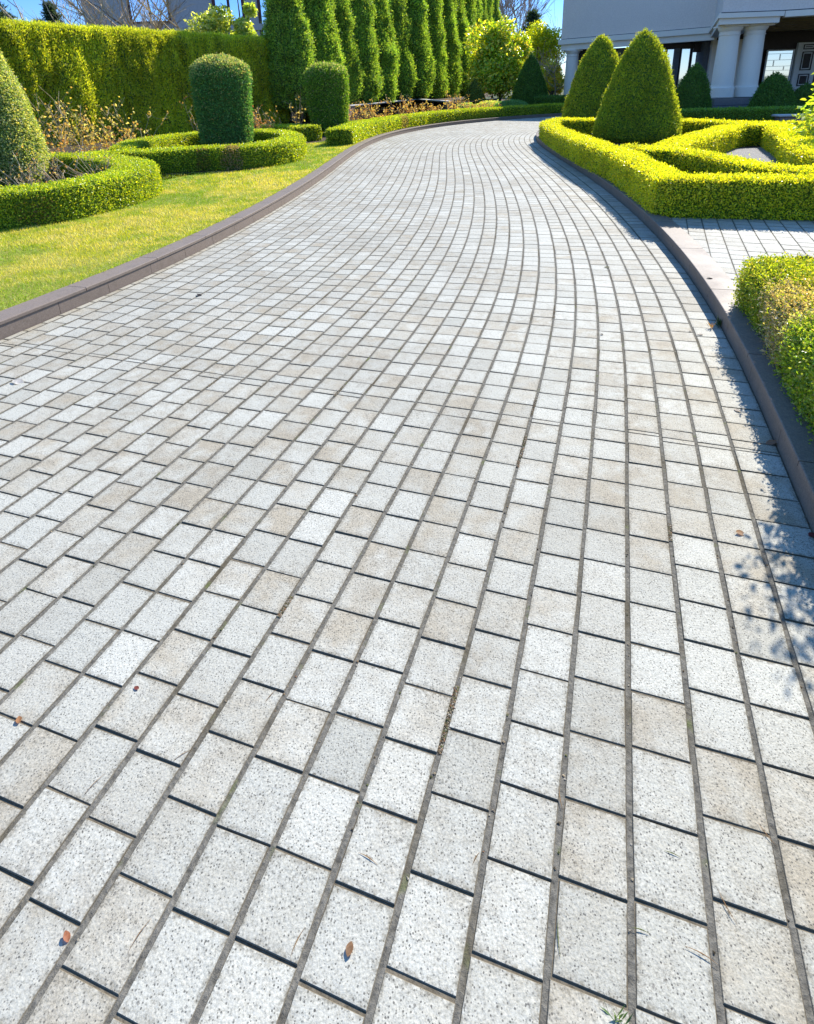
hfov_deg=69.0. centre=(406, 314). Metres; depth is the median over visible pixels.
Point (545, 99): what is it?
box hedge
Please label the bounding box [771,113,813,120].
stone planter
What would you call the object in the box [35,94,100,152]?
rose bush
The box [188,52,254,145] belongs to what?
drum topiary
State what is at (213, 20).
climbing shrub
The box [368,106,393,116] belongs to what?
rose bush
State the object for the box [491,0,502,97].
cypress tree
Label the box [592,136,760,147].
planting soil
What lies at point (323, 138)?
garden bed
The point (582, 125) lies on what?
box hedge
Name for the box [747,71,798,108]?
cone topiary
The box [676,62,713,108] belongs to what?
cone topiary
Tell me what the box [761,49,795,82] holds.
window
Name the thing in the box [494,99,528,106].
mound shrub
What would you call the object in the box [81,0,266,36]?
stucco house
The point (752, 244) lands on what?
path
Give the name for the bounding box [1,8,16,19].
conifer tree
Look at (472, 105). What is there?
rose bush
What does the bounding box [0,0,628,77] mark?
sky
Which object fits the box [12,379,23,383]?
fallen leaf
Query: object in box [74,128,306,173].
box hedge
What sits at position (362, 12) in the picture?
cypress tree
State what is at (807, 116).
rhododendron
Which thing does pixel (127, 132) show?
rose bush
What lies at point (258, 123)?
rose bush
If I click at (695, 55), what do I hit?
window
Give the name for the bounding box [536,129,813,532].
kerb
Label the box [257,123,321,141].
box hedge
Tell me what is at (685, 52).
window
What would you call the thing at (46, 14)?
conifer tree
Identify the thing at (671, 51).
window
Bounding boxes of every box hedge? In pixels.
[0,151,163,228]
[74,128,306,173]
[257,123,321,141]
[324,102,564,144]
[532,94,566,103]
[538,117,813,220]
[556,116,813,135]
[620,142,813,175]
[640,121,813,166]
[678,105,813,121]
[728,250,813,443]
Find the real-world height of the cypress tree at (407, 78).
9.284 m
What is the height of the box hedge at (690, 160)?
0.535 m
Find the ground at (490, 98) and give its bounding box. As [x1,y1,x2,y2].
[485,89,563,99]
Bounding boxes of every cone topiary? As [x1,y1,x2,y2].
[0,48,52,187]
[463,78,486,104]
[510,52,548,104]
[561,33,618,117]
[591,27,683,143]
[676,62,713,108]
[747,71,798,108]
[794,80,813,105]
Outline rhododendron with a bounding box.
[777,73,813,138]
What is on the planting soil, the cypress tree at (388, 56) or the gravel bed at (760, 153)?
the gravel bed at (760, 153)
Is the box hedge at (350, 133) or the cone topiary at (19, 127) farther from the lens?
the box hedge at (350, 133)
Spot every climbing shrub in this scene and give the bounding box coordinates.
[183,3,235,34]
[188,24,202,32]
[232,0,257,35]
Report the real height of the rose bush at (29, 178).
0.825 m
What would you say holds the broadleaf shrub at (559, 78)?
on the garden bed at (323, 138)
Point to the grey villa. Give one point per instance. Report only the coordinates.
(739, 51)
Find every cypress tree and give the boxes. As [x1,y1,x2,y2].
[258,0,318,120]
[301,0,346,112]
[332,0,366,104]
[348,0,384,103]
[372,0,401,102]
[387,0,419,100]
[404,0,436,98]
[424,0,449,98]
[440,0,462,97]
[453,0,472,103]
[464,0,478,48]
[475,0,484,47]
[480,0,491,91]
[485,0,493,92]
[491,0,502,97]
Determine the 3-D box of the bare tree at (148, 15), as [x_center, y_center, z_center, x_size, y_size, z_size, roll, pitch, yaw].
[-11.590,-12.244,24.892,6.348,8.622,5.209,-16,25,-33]
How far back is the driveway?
1.88 m
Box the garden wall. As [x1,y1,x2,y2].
[348,99,452,119]
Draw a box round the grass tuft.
[600,1001,632,1023]
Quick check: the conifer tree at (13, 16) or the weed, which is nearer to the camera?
the weed
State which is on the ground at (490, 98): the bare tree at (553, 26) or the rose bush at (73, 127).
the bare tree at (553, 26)
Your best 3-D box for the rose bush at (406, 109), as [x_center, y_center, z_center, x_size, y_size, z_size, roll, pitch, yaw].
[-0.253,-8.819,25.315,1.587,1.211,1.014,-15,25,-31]
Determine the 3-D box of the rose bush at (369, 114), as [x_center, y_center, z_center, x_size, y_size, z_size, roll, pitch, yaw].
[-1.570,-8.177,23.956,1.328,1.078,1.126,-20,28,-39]
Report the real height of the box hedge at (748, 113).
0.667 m
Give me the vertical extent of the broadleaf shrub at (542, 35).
4.919 m
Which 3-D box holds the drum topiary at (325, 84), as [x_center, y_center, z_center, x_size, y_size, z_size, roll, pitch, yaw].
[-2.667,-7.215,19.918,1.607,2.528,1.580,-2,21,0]
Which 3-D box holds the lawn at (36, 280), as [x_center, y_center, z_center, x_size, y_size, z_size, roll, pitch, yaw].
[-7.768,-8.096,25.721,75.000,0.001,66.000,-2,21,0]
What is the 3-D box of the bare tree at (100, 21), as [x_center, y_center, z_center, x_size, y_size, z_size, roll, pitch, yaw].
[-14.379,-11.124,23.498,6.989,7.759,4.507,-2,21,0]
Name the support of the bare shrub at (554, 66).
on the garden bed at (323, 138)
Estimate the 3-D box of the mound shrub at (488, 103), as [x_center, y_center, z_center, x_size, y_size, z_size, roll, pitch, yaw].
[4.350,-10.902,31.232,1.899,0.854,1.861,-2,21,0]
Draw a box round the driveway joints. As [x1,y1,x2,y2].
[0,128,813,1023]
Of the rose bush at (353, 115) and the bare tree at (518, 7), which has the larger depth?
the bare tree at (518, 7)
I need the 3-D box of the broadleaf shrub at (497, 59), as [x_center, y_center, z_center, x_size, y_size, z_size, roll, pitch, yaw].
[5.460,-15.411,35.994,4.450,5.065,4.405,17,28,40]
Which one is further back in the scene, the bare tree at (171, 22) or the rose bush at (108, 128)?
the bare tree at (171, 22)
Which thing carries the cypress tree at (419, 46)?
on the raised bed at (423, 102)
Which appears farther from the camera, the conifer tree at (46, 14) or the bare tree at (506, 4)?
the bare tree at (506, 4)
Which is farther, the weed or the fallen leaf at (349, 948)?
the weed
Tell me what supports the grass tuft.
on the driveway
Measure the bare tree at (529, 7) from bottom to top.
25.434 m
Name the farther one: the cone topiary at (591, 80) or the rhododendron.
the cone topiary at (591, 80)
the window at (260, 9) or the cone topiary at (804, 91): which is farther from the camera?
the window at (260, 9)
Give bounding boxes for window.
[127,0,170,23]
[211,0,245,23]
[257,0,266,36]
[666,49,674,74]
[676,48,690,89]
[690,48,699,66]
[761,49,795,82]
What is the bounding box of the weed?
[714,316,721,326]
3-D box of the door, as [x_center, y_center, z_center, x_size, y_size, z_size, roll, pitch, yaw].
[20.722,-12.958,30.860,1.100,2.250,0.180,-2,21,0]
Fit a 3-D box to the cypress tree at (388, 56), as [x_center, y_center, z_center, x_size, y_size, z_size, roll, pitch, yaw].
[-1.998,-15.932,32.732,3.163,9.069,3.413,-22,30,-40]
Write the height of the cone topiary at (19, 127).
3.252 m
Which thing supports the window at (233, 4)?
in the stucco house
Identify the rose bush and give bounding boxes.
[0,145,41,185]
[13,147,70,182]
[21,84,86,151]
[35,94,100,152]
[35,117,70,152]
[55,136,113,176]
[78,115,113,151]
[93,122,148,148]
[96,96,168,139]
[179,96,198,129]
[252,104,280,128]
[283,84,307,123]
[348,100,365,120]
[349,99,381,119]
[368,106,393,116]
[383,95,415,113]
[405,98,432,112]
[427,103,449,110]
[445,91,469,109]
[458,94,485,107]
[478,98,499,106]
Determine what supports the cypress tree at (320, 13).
on the raised bed at (423, 102)
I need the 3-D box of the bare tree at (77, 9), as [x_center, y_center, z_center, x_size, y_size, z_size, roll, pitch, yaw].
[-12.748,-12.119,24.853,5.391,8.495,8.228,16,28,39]
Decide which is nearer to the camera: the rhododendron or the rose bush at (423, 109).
the rhododendron
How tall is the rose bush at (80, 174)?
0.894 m
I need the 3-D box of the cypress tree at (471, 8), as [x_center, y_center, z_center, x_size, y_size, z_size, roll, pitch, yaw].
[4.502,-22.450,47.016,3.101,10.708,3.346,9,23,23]
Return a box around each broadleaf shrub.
[462,14,534,100]
[512,19,565,93]
[543,60,564,94]
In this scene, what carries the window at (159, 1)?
in the stucco house
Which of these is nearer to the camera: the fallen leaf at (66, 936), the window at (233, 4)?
the fallen leaf at (66, 936)
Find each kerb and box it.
[0,113,561,339]
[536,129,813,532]
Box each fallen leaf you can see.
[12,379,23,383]
[15,716,21,722]
[63,930,70,941]
[346,941,352,956]
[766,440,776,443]
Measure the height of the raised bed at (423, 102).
0.001 m
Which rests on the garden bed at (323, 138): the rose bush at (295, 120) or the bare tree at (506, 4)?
the rose bush at (295, 120)
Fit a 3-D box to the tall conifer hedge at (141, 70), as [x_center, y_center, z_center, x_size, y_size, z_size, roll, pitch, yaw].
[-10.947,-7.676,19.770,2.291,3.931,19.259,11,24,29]
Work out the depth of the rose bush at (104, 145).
13.95 m
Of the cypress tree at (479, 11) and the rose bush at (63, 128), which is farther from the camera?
the cypress tree at (479, 11)
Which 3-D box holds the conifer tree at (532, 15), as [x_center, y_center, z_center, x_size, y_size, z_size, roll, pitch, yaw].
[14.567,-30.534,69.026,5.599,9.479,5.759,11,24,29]
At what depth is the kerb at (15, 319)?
5.84 m
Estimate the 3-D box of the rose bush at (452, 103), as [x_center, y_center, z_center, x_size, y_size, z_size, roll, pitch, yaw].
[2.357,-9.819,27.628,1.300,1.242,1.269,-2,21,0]
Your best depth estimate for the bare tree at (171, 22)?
25.19 m
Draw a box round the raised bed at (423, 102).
[361,93,497,106]
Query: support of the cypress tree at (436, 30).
on the raised bed at (423, 102)
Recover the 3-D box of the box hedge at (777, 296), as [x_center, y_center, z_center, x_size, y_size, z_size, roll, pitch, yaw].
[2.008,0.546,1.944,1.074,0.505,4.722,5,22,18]
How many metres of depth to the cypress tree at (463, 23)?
43.73 m
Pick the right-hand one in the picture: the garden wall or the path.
the path
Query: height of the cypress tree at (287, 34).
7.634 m
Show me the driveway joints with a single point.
(410, 862)
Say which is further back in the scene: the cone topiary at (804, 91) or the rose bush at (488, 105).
the rose bush at (488, 105)
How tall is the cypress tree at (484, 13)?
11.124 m
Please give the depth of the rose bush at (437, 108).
26.91 m
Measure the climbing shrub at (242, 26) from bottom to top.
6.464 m
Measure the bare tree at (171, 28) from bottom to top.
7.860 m
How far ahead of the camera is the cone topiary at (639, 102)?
14.24 m
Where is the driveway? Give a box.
[0,116,813,1023]
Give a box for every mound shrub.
[457,102,476,108]
[476,99,498,106]
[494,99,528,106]
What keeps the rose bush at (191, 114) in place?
on the garden bed at (323, 138)
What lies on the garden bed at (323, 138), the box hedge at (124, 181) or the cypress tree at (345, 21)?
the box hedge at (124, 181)
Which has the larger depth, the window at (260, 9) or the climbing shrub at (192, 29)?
the window at (260, 9)
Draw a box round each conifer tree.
[0,2,10,18]
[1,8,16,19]
[39,0,62,22]
[518,8,545,67]
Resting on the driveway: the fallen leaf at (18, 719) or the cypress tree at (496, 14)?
the fallen leaf at (18, 719)
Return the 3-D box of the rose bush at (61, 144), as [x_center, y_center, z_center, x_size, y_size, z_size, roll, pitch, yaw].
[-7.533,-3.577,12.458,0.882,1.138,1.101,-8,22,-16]
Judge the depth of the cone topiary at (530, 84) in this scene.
31.18 m
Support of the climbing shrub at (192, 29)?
on the garden bed at (323, 138)
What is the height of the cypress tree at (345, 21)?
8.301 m
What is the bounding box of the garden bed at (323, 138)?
[33,99,509,185]
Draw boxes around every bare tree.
[0,0,135,26]
[40,0,194,29]
[45,0,185,29]
[60,0,189,29]
[81,0,179,30]
[498,0,528,19]
[499,0,546,32]
[499,0,551,35]
[540,2,560,93]
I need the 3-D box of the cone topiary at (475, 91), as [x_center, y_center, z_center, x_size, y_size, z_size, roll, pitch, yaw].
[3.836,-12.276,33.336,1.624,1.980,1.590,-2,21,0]
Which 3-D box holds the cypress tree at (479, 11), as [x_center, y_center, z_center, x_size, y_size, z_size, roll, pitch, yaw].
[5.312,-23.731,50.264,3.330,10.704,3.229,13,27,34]
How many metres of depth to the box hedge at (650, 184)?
6.58 m
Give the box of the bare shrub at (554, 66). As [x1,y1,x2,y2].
[526,43,565,94]
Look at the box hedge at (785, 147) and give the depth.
10.94 m
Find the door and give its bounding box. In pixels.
[790,42,813,88]
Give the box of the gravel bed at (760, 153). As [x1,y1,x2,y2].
[723,147,777,163]
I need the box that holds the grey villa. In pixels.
[558,0,813,107]
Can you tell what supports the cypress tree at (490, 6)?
on the raised bed at (423, 102)
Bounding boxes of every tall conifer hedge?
[0,16,289,147]
[289,112,309,120]
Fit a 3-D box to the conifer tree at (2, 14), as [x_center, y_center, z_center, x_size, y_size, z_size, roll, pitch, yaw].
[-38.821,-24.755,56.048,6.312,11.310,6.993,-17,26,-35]
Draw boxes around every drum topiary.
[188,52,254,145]
[303,59,349,135]
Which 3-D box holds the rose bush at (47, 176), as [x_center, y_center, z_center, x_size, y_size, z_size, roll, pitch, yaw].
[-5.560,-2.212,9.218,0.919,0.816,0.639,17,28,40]
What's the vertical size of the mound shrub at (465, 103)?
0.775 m
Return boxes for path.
[670,217,813,284]
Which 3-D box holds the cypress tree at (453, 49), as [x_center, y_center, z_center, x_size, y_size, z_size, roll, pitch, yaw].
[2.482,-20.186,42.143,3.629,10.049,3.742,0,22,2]
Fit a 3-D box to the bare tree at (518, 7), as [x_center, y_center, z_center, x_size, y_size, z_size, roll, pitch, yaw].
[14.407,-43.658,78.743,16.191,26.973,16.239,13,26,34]
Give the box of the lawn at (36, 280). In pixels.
[0,142,348,310]

